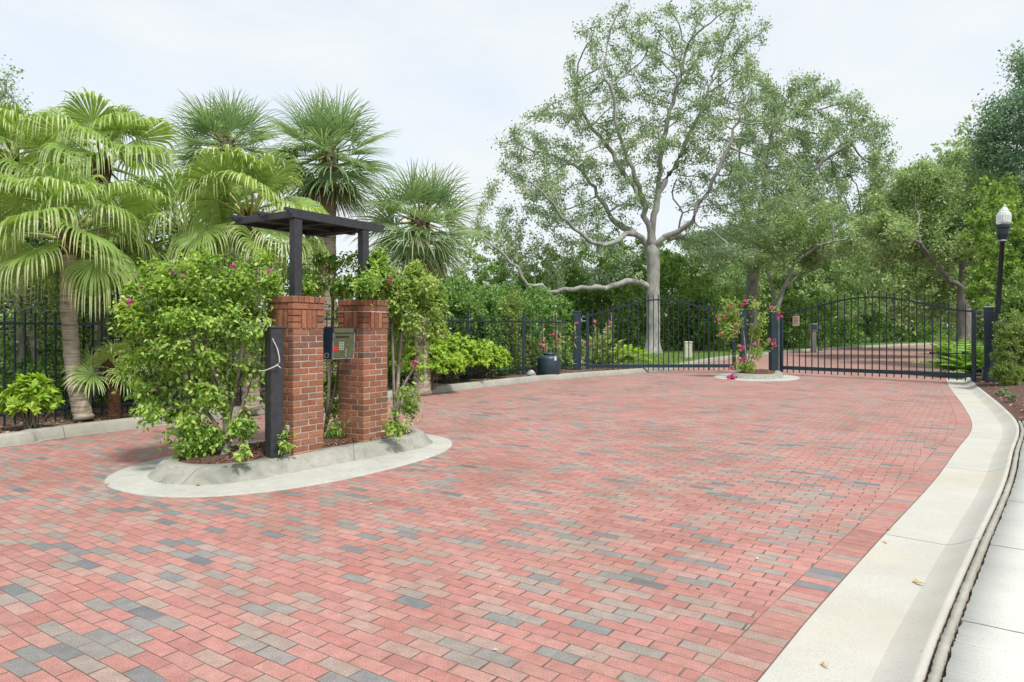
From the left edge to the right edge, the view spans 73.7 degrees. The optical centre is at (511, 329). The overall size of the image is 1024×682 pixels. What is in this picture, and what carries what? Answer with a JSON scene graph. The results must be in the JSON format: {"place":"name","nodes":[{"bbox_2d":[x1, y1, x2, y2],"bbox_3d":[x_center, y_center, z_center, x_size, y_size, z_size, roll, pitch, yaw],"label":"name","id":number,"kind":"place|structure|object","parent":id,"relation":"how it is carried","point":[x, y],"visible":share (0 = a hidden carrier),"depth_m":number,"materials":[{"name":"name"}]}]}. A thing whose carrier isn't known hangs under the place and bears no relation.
{"place":"outdoors","nodes":[
{"label":"outdoors","id":0,"kind":"place"},
{"bbox_2d":[0,340,900,432],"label":"planting bed","id":1,"kind":"object","parent":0,"point":[124,408],"visible":0.09,"depth_m":12.57,"materials":[{"name":"soil"}]},
{"bbox_2d":[0,55,40,173],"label":"broadleaf tree","id":2,"kind":"object","parent":1,"relation":"on","point":[3,96],"visible":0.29,"depth_m":15.03,"materials":[{"name":"green plant"}]},
{"bbox_2d":[0,371,65,429],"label":"lime shrub","id":3,"kind":"object","parent":1,"relation":"on","point":[32,396],"visible":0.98,"depth_m":8.90,"materials":[{"name":"green plant"}]},
{"bbox_2d":[0,99,97,362],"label":"fan palm","id":4,"kind":"object","parent":1,"relation":"on","point":[9,117],"visible":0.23,"depth_m":12.72,"materials":[{"name":"green plant"}]},
{"bbox_2d":[0,163,157,401],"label":"scrub tree","id":5,"kind":"object","parent":1,"relation":"on","point":[20,346],"visible":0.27,"depth_m":11.56,"materials":[{"name":"green plant"}]},
{"bbox_2d":[0,159,160,422],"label":"fan palm","id":6,"kind":"object","parent":1,"relation":"on","point":[73,269],"visible":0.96,"depth_m":9.80,"materials":[{"name":"green plant"}]},
{"bbox_2d":[5,87,184,403],"bbox_3d":[-7.261,-1.370,12.252,2.913,5.441,2.729,0,0,0],"label":"fan palm","id":7,"kind":"object","parent":1,"relation":"on","point":[107,128],"visible":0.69,"depth_m":11.78,"materials":[{"name":"green plant"}]},
{"bbox_2d":[0,165,203,389],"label":"scrub tree","id":8,"kind":"object","parent":1,"relation":"on","point":[31,334],"visible":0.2,"depth_m":11.92,"materials":[{"name":"green plant"}]},
{"bbox_2d":[0,333,208,407],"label":"undergrowth","id":9,"kind":"object","parent":1,"relation":"on","point":[40,370],"visible":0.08,"depth_m":11.49,"materials":[{"name":"green plant"}]},
{"bbox_2d":[0,304,215,425],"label":"picket fence","id":10,"kind":"object","parent":1,"relation":"on","point":[35,323],"visible":0.3,"depth_m":9.89,"materials":[{"name":"black metal"}]},
{"bbox_2d":[61,336,159,418],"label":"fan palm","id":11,"kind":"object","parent":1,"relation":"on","point":[114,410],"visible":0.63,"depth_m":10.08,"materials":[{"name":"green plant"}]},
{"bbox_2d":[114,243,121,411],"bbox_3d":[-6.283,0.000,10.886,0.140,2.740,0.142,0,0,0],"label":"fence pole","id":12,"kind":"object","parent":1,"relation":"on","point":[118,300],"visible":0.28,"depth_m":10.86,"materials":[{"name":"black metal"}]},
{"bbox_2d":[0,206,237,396],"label":"woods","id":13,"kind":"object","parent":1,"relation":"on","point":[42,331],"visible":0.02,"depth_m":13.44,"materials":[{"name":"green plant"}]},
{"bbox_2d":[2,218,236,373],"bbox_3d":[-7.347,-0.393,12.543,4.748,3.497,3.305,0,0,0],"label":"scrub tree","id":14,"kind":"object","parent":1,"relation":"on","point":[80,302],"visible":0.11,"depth_m":12.13,"materials":[{"name":"green plant"}]},
{"bbox_2d":[0,163,264,406],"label":"scrub tree","id":15,"kind":"object","parent":1,"relation":"on","point":[105,338],"visible":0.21,"depth_m":11.30,"materials":[{"name":"green plant"}]},
{"bbox_2d":[3,170,272,405],"bbox_3d":[-6.641,-0.518,11.899,5.266,4.242,3.146,0,0,0],"label":"scrub tree","id":16,"kind":"object","parent":1,"relation":"on","point":[167,225],"visible":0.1,"depth_m":11.34,"materials":[{"name":"green plant"}]},
{"bbox_2d":[0,213,276,383],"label":"woods","id":17,"kind":"object","parent":1,"relation":"on","point":[237,355],"depth_m":16.55,"materials":[{"name":"green plant"}]},
{"bbox_2d":[105,168,263,404],"bbox_3d":[-5.702,-0.715,11.857,2.514,4.130,2.512,0,0,0],"label":"fan palm","id":18,"kind":"object","parent":1,"relation":"on","point":[163,184],"visible":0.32,"depth_m":11.48,"materials":[{"name":"green plant"}]},
{"bbox_2d":[157,86,286,379],"bbox_3d":[-7.383,-2.375,17.429,3.507,7.649,3.644,0,0,0],"label":"sabal palm","id":19,"kind":"object","parent":1,"relation":"on","point":[225,120],"visible":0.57,"depth_m":17.05,"materials":[{"name":"green plant"}]},
{"bbox_2d":[166,144,335,410],"bbox_3d":[-4.285,-0.778,11.403,2.640,4.256,2.789,0,0,-20],"label":"fan palm","id":20,"kind":"object","parent":1,"relation":"on","point":[264,182],"visible":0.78,"depth_m":10.77,"materials":[{"name":"green plant"}]},
{"bbox_2d":[253,84,400,378],"bbox_3d":[-4.232,-2.041,15.433,3.583,6.983,3.549,0,0,0],"label":"sabal palm","id":21,"kind":"object","parent":1,"relation":"on","point":[330,171],"visible":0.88,"depth_m":15.12,"materials":[{"name":"green plant"}]},
{"bbox_2d":[200,257,494,381],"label":"woods","id":22,"kind":"object","parent":1,"relation":"on","point":[389,374],"visible":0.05,"depth_m":17.66,"materials":[{"name":"green plant"}]},
{"bbox_2d":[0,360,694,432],"bbox_3d":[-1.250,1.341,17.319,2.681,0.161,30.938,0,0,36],"label":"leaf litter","id":23,"kind":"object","parent":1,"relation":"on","point":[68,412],"visible":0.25,"depth_m":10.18,"materials":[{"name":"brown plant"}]},
{"bbox_2d":[217,309,566,403],"bbox_3d":[-1.900,0.488,16.782,0.375,1.924,11.675,0,0,37],"label":"picket fence","id":24,"kind":"object","parent":1,"relation":"on","point":[523,322],"visible":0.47,"depth_m":19.29,"materials":[{"name":"black metal"}]},
{"bbox_2d":[344,157,496,395],"bbox_3d":[-2.024,-1.194,14.921,3.440,5.293,3.462,0,0,0],"label":"sabal palm","id":25,"kind":"object","parent":1,"relation":"on","point":[416,235],"visible":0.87,"depth_m":14.64,"materials":[{"name":"green plant"}]},
{"bbox_2d":[387,337,465,388],"bbox_3d":[-1.946,0.745,15.380,1.827,1.224,1.471,0,0,0],"label":"lime shrub","id":26,"kind":"object","parent":1,"relation":"on","point":[443,359],"visible":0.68,"depth_m":15.04,"materials":[{"name":"green plant"}]},
{"bbox_2d":[432,332,493,382],"bbox_3d":[-1.598,0.708,17.053,2.324,1.297,1.892,0,0,0],"label":"lime shrub","id":27,"kind":"object","parent":1,"relation":"on","point":[471,353],"visible":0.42,"depth_m":16.81,"materials":[{"name":"green plant"}]},
{"bbox_2d":[465,337,512,377],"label":"lime shrub","id":28,"kind":"object","parent":1,"relation":"on","point":[496,352],"visible":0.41,"depth_m":18.35,"materials":[{"name":"green plant"}]},
{"bbox_2d":[476,294,504,374],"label":"shrub","id":29,"kind":"object","parent":1,"relation":"on","point":[495,336],"visible":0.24,"depth_m":19.78,"materials":[{"name":"green plant"}]},
{"bbox_2d":[405,274,581,378],"bbox_3d":[-0.235,-0.095,21.353,2.843,3.014,7.719,0,0,38],"label":"shrub","id":30,"kind":"object","parent":1,"relation":"on","point":[465,296],"visible":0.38,"depth_m":21.12,"materials":[{"name":"green plant"}]},
{"bbox_2d":[488,287,529,373],"bbox_3d":[-0.269,0.053,20.668,1.657,2.649,1.436,0,0,0],"label":"shrub","id":31,"kind":"object","parent":1,"relation":"on","point":[508,310],"visible":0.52,"depth_m":20.38,"materials":[{"name":"green plant"}]},
{"bbox_2d":[526,336,541,370],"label":"shrub","id":32,"kind":"object","parent":1,"relation":"on","point":[529,345],"visible":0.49,"depth_m":21.39,"materials":[{"name":"green plant"}]},
{"bbox_2d":[526,339,562,370],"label":"flowering plant","id":33,"kind":"object","parent":1,"relation":"on","point":[540,349],"visible":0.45,"depth_m":20.73,"materials":[{"name":"green plant"}]},
{"bbox_2d":[537,352,560,374],"bbox_3d":[1.077,1.009,19.900,0.680,0.662,0.675,0,0,0],"label":"plant pot","id":34,"kind":"object","parent":1,"relation":"on","point":[548,363],"visible":0.88,"depth_m":19.63,"materials":[{"name":"ceramic"}]},
{"bbox_2d":[539,323,562,354],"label":"flowering plant","id":35,"kind":"object","parent":1,"relation":"on","point":[551,344],"visible":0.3,"depth_m":21.40,"materials":[{"name":"green plant"}]},
{"bbox_2d":[548,313,577,369],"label":"flowering plant","id":36,"kind":"object","parent":1,"relation":"on","point":[572,343],"visible":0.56,"depth_m":22.32,"materials":[{"name":"green plant"}]},
{"bbox_2d":[336,220,800,344],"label":"woods","id":37,"kind":"object","parent":1,"relation":"on","point":[608,264],"visible":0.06,"depth_m":57.02,"materials":[{"name":"green plant"}]},
{"bbox_2d":[573,311,581,369],"bbox_3d":[2.141,0.399,22.400,0.264,1.982,0.264,0,0,0],"label":"gate post","id":38,"kind":"object","parent":1,"relation":"on","point":[577,341],"visible":0.79,"depth_m":22.28,"materials":[{"name":"black metal"}]},
{"bbox_2d":[564,336,594,365],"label":"flowering plant","id":39,"kind":"object","parent":1,"relation":"on","point":[583,349],"visible":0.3,"depth_m":24.30,"materials":[{"name":"green plant"}]},
{"bbox_2d":[583,320,611,363],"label":"flowering plant","id":40,"kind":"object","parent":1,"relation":"on","point":[600,345],"visible":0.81,"depth_m":24.89,"materials":[{"name":"green plant"}]},
{"bbox_2d":[594,313,616,363],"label":"flowering plant","id":41,"kind":"object","parent":1,"relation":"on","point":[609,352],"visible":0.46,"depth_m":25.34,"materials":[{"name":"green plant"}]},
{"bbox_2d":[582,336,639,363],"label":"broad leaf plant","id":42,"kind":"object","parent":1,"relation":"on","point":[617,350],"visible":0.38,"depth_m":25.67,"materials":[{"name":"green plant"}]},
{"bbox_2d":[604,344,652,362],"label":"broad leaf plant","id":43,"kind":"object","parent":1,"relation":"on","point":[635,350],"visible":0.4,"depth_m":26.16,"materials":[{"name":"green plant"}]},
{"bbox_2d":[470,0,821,353],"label":"oak tree","id":44,"kind":"object","parent":1,"relation":"on","point":[651,284],"visible":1,"depth_m":35.48,"materials":[{"name":"green plant"}]},
{"bbox_2d":[581,293,735,369],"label":"driveway gate","id":45,"kind":"structure","parent":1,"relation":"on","point":[653,365],"depth_m":22.66,"materials":[{"name":"black metal"}]},
{"bbox_2d":[672,63,903,348],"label":"oak tree","id":46,"kind":"object","parent":1,"relation":"on","point":[828,137],"visible":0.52,"depth_m":43.03,"materials":[{"name":"green plant"}]},
{"bbox_2d":[729,195,880,308],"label":"oak tree","id":47,"kind":"object","parent":1,"relation":"on","point":[794,230],"visible":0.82,"depth_m":39.16,"materials":[{"name":"green plant"}]},
{"bbox_2d":[0,345,955,681],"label":"road","id":48,"kind":"structure","parent":0,"point":[470,549],"depth_m":4.75,"materials":[{"name":"red brick"}]},
{"bbox_2d":[104,434,451,497],"bbox_3d":[-2.385,1.446,7.791,2.660,0.016,4.040,0,0,33],"label":"island apron","id":49,"kind":"object","parent":48,"relation":"on","point":[133,479],"visible":0.48,"depth_m":6.58,"materials":[{"name":"concrete"}]},
{"bbox_2d":[147,427,432,484],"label":"island kerb","id":50,"kind":"structure","parent":49,"relation":"on","point":[169,470],"depth_m":6.83,"materials":[{"name":"concrete"}]},
{"bbox_2d":[224,443,252,463],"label":"bougainvillea","id":51,"kind":"object","parent":50,"relation":"on","point":[239,454],"visible":1,"depth_m":6.47,"materials":[{"name":"green plant"}]},
{"bbox_2d":[277,423,297,455],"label":"bougainvillea","id":52,"kind":"object","parent":50,"relation":"on","point":[283,444],"visible":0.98,"depth_m":6.88,"materials":[{"name":"green plant"}]},
{"bbox_2d":[178,428,410,463],"bbox_3d":[-2.325,1.295,7.810,0.880,0.050,2.926,0,0,38],"label":"island mulch bed","id":53,"kind":"object","parent":50,"relation":"on","point":[212,459],"visible":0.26,"depth_m":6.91,"materials":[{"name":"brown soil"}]},
{"bbox_2d":[105,239,288,459],"bbox_3d":[-3.298,0.211,7.215,1.886,2.360,1.344,0,0,0],"label":"bougainvillea","id":54,"kind":"object","parent":53,"relation":"on","point":[181,310],"visible":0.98,"depth_m":6.96,"materials":[{"name":"green plant"}]},
{"bbox_2d":[264,326,283,458],"bbox_3d":[-2.420,0.651,6.947,0.148,1.358,0.148,0,0,44],"label":"timber post","id":55,"kind":"object","parent":53,"relation":"on","point":[273,403],"visible":0.88,"depth_m":6.89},
{"bbox_2d":[266,296,324,454],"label":"brick pillar","id":56,"kind":"structure","parent":53,"relation":"on","point":[301,319],"depth_m":7.14,"materials":[{"name":"red brick"}]},
{"bbox_2d":[323,327,354,358],"bbox_3d":[-1.965,0.154,7.677,0.228,0.358,0.560,0,0,32],"label":"call box","id":57,"kind":"object","parent":56,"relation":"attached to","point":[338,342],"visible":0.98,"depth_m":7.57,"materials":[{"name":"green metal"}]},
{"bbox_2d":[323,359,338,423],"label":"bougainvillea","id":58,"kind":"object","parent":53,"relation":"on","point":[325,383],"visible":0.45,"depth_m":8.56,"materials":[{"name":"green plant"}]},
{"bbox_2d":[323,395,352,438],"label":"bougainvillea","id":59,"kind":"object","parent":53,"relation":"on","point":[334,430],"visible":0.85,"depth_m":7.99,"materials":[{"name":"green plant"}]},
{"bbox_2d":[287,237,393,435],"bbox_3d":[-2.051,0.090,8.121,1.230,2.434,1.199,0,0,0],"label":"bougainvillea","id":60,"kind":"object","parent":53,"relation":"on","point":[369,284],"visible":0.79,"depth_m":8.21,"materials":[{"name":"green plant"}]},
{"bbox_2d":[338,299,388,441],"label":"brick pillar","id":61,"kind":"structure","parent":53,"relation":"on","point":[363,378],"depth_m":7.99,"materials":[{"name":"red brick"}]},
{"bbox_2d":[229,207,384,299],"bbox_3d":[-2.366,-0.797,8.052,0.997,0.975,1.500,0,0,32],"label":"pergola","id":62,"kind":"object","parent":61,"relation":"on","point":[295,223],"visible":0.91,"depth_m":7.71,"materials":[{"name":"black wood"}]},
{"bbox_2d":[381,387,422,443],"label":"bougainvillea","id":63,"kind":"object","parent":53,"relation":"on","point":[391,427],"visible":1,"depth_m":7.90,"materials":[{"name":"green plant"}]},
{"bbox_2d":[370,257,451,431],"bbox_3d":[-1.279,0.199,8.547,1.160,2.230,0.843,0,0,-22],"label":"bougainvillea","id":64,"kind":"object","parent":53,"relation":"on","point":[400,295],"visible":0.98,"depth_m":8.47,"materials":[{"name":"green plant"}]},
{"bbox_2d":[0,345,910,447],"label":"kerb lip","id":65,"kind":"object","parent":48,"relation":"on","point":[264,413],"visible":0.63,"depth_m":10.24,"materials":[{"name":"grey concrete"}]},
{"bbox_2d":[0,343,954,446],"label":"curb","id":66,"kind":"structure","parent":48,"relation":"on","point":[28,436],"depth_m":11.34,"materials":[{"name":"concrete"}]},
{"bbox_2d":[714,373,799,380],"bbox_3d":[7.400,1.446,20.700,2.701,0.016,3.406,0,0,0],"label":"island apron","id":67,"kind":"object","parent":48,"relation":"on","point":[784,378],"visible":0.52,"depth_m":19.91,"materials":[{"name":"concrete"}]},
{"bbox_2d":[732,370,783,378],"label":"island kerb","id":68,"kind":"structure","parent":67,"relation":"on","point":[776,374],"depth_m":19.80,"materials":[{"name":"concrete"}]},
{"bbox_2d":[741,369,774,373],"bbox_3d":[7.550,1.305,21.050,1.020,0.050,2.541,0,0,23],"label":"island mulch bed","id":69,"kind":"object","parent":68,"relation":"in","point":[761,372],"visible":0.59,"depth_m":20.35,"materials":[{"name":"brown soil"}]},
{"bbox_2d":[739,309,746,369],"bbox_3d":[7.646,0.344,22.600,0.224,2.012,0.224,0,0,0],"label":"gate post","id":70,"kind":"object","parent":69,"relation":"on","point":[744,324],"visible":0.69,"depth_m":22.50,"materials":[{"name":"black metal"}]},
{"bbox_2d":[712,295,783,372],"bbox_3d":[7.037,0.189,20.415,2.039,2.453,0.971,0,0,0],"label":"bougainvillea","id":71,"kind":"object","parent":69,"relation":"on","point":[732,323],"visible":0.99,"depth_m":20.35,"materials":[{"name":"green plant"}]},
{"bbox_2d":[769,309,778,370],"bbox_3d":[8.356,0.354,21.800,0.264,1.992,0.264,0,0,0],"label":"gate post","id":72,"kind":"object","parent":69,"relation":"on","point":[774,334],"visible":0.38,"depth_m":21.68,"materials":[{"name":"black metal"}]},
{"bbox_2d":[809,323,819,351],"bbox_3d":[16.413,0.470,36.992,0.560,1.560,0.317,0,0,0],"label":"keypad pedestal","id":73,"kind":"object","parent":48,"relation":"on","point":[814,328],"visible":0.76,"depth_m":36.88,"materials":[{"name":"metal"}]},
{"bbox_2d":[695,368,971,681],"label":"road border","id":74,"kind":"object","parent":48,"relation":"on","point":[754,649],"visible":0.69,"depth_m":3.92,"materials":[{"name":"red brick"}]},
{"bbox_2d":[0,331,964,679],"bbox_3d":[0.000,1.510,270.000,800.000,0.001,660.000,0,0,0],"label":"ground","id":75,"kind":"structure","parent":0,"point":[642,337],"depth_m":41.52,"materials":[{"name":"soil"}]},
{"bbox_2d":[449,238,749,352],"bbox_3d":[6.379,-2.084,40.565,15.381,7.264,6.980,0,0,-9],"label":"woods","id":76,"kind":"object","parent":75,"relation":"on","point":[673,279],"visible":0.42,"depth_m":39.79,"materials":[{"name":"green plant"}]},
{"bbox_2d":[661,278,829,349],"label":"woods","id":77,"kind":"object","parent":75,"relation":"on","point":[792,301],"visible":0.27,"depth_m":45.72,"materials":[{"name":"green plant"}]},
{"bbox_2d":[689,187,958,341],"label":"woods","id":78,"kind":"object","parent":75,"relation":"on","point":[835,329],"visible":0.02,"depth_m":70.40,"materials":[{"name":"green plant"}]},
{"bbox_2d":[758,369,1002,681],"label":"gutter","id":79,"kind":"object","parent":75,"relation":"on","point":[847,631],"visible":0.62,"depth_m":3.94,"materials":[{"name":"concrete"}]},
{"bbox_2d":[781,284,980,347],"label":"hedge","id":80,"kind":"object","parent":75,"relation":"on","point":[920,333],"visible":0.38,"depth_m":58.19,"materials":[{"name":"green plant"}]},
{"bbox_2d":[833,114,1022,334],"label":"woods","id":81,"kind":"object","parent":75,"relation":"on","point":[898,282],"visible":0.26,"depth_m":45.59,"materials":[{"name":"green plant"}]},
{"bbox_2d":[871,372,1018,681],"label":"kerb","id":82,"kind":"structure","parent":75,"relation":"on","point":[909,653],"depth_m":3.89,"materials":[{"name":"concrete"}]},
{"bbox_2d":[0,0,1023,330],"label":"sky","id":83,"kind":"structure","parent":0,"point":[449,75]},
{"bbox_2d":[563,340,955,363],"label":"lawn","id":84,"kind":"structure","parent":0,"point":[875,343],"depth_m":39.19,"materials":[{"name":"green plant"}]},
{"bbox_2d":[684,341,692,358],"bbox_3d":[7.740,0.920,30.022,0.350,0.760,0.270,0,0,0],"label":"utility bollard","id":85,"kind":"object","parent":84,"relation":"on","point":[686,349],"visible":0.74,"depth_m":29.90,"materials":[{"name":"beige plastic"}]},
{"bbox_2d":[689,226,923,323],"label":"woods","id":86,"kind":"object","parent":84,"relation":"on","point":[806,283],"visible":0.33,"depth_m":58.83,"materials":[{"name":"green plant"}]},
{"bbox_2d":[925,377,1023,681],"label":"verge","id":87,"kind":"structure","parent":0,"point":[956,632],"depth_m":3.81,"materials":[{"name":"soil"}]},
{"bbox_2d":[927,403,1023,681],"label":"concrete strip","id":88,"kind":"object","parent":87,"relation":"on","point":[942,651],"visible":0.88,"depth_m":3.67,"materials":[{"name":"grey concrete"}]},
{"bbox_2d":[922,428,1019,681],"bbox_3d":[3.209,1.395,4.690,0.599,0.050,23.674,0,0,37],"label":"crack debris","id":89,"kind":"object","parent":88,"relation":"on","point":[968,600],"visible":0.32,"depth_m":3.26,"materials":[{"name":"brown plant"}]},
{"bbox_2d":[943,420,1023,681],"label":"sidewalk","id":90,"kind":"structure","parent":0,"point":[988,645],"depth_m":3.27,"materials":[{"name":"concrete"}]},
{"bbox_2d":[970,371,1023,419],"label":"mulch bed","id":91,"kind":"object","parent":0,"point":[1019,391],"visible":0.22,"depth_m":14.01,"materials":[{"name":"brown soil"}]},
{"bbox_2d":[855,137,1021,346],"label":"oak tree","id":92,"kind":"object","parent":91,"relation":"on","point":[898,234],"visible":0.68,"depth_m":32.14,"materials":[{"name":"green plant"}]},
{"bbox_2d":[912,330,980,371],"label":"fern","id":93,"kind":"object","parent":91,"relation":"on","point":[943,349],"visible":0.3,"depth_m":20.96,"materials":[{"name":"green plant"}]},
{"bbox_2d":[926,337,983,372],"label":"fern","id":94,"kind":"object","parent":91,"relation":"on","point":[979,361],"visible":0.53,"depth_m":20.11,"materials":[{"name":"green plant"}]},
{"bbox_2d":[941,245,1013,344],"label":"woods","id":95,"kind":"object","parent":91,"relation":"on","point":[978,324],"visible":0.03,"depth_m":37.49,"materials":[{"name":"green plant"}]},
{"bbox_2d":[951,40,1023,215],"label":"broadleaf tree","id":96,"kind":"object","parent":91,"relation":"on","point":[998,130],"visible":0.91,"depth_m":24.87,"materials":[{"name":"green plant"}]},
{"bbox_2d":[951,171,1023,347],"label":"woods","id":97,"kind":"object","parent":91,"relation":"on","point":[1018,244],"visible":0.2,"depth_m":23.88,"materials":[{"name":"green plant"}]},
{"bbox_2d":[960,174,1023,321],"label":"climbing vine","id":98,"kind":"object","parent":97,"relation":"attached to","point":[987,246],"visible":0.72,"depth_m":20.62,"materials":[{"name":"green plant"}]},
{"bbox_2d":[981,306,994,380],"bbox_3d":[12.367,0.429,17.700,0.330,2.042,0.330,0,0,30],"label":"gate post","id":99,"kind":"object","parent":91,"relation":"on","point":[988,321],"visible":0.55,"depth_m":17.63,"materials":[{"name":"black metal"}]},
{"bbox_2d":[779,290,983,380],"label":"driveway gate","id":100,"kind":"structure","parent":99,"relation":"attached to","point":[796,322],"depth_m":19.50,"materials":[{"name":"black metal"}]},
{"bbox_2d":[985,204,1011,382],"bbox_3d":[12.115,-0.878,17.000,0.587,4.476,0.322,0,0,0],"label":"street lamp","id":101,"kind":"object","parent":91,"relation":"on","point":[1003,219],"visible":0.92,"depth_m":16.95,"materials":[{"name":"black metal"}]},
{"bbox_2d":[987,357,1023,385],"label":"shrub","id":102,"kind":"object","parent":91,"relation":"on","point":[1007,375],"visible":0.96,"depth_m":15.76,"materials":[{"name":"green plant"}]},
{"bbox_2d":[988,307,1023,384],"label":"shrub","id":103,"kind":"object","parent":91,"relation":"on","point":[1009,340],"visible":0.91,"depth_m":15.91,"materials":[{"name":"green plant"}]},
{"bbox_2d":[993,268,1023,380],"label":"shrub","id":104,"kind":"object","parent":91,"relation":"on","point":[1016,301],"visible":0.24,"depth_m":17.14,"materials":[{"name":"green plant"}]},
{"bbox_2d":[1005,392,1017,401],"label":"ground plant","id":105,"kind":"object","parent":91,"relation":"on","point":[1012,396],"visible":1,"depth_m":12.52,"materials":[{"name":"green plant"}]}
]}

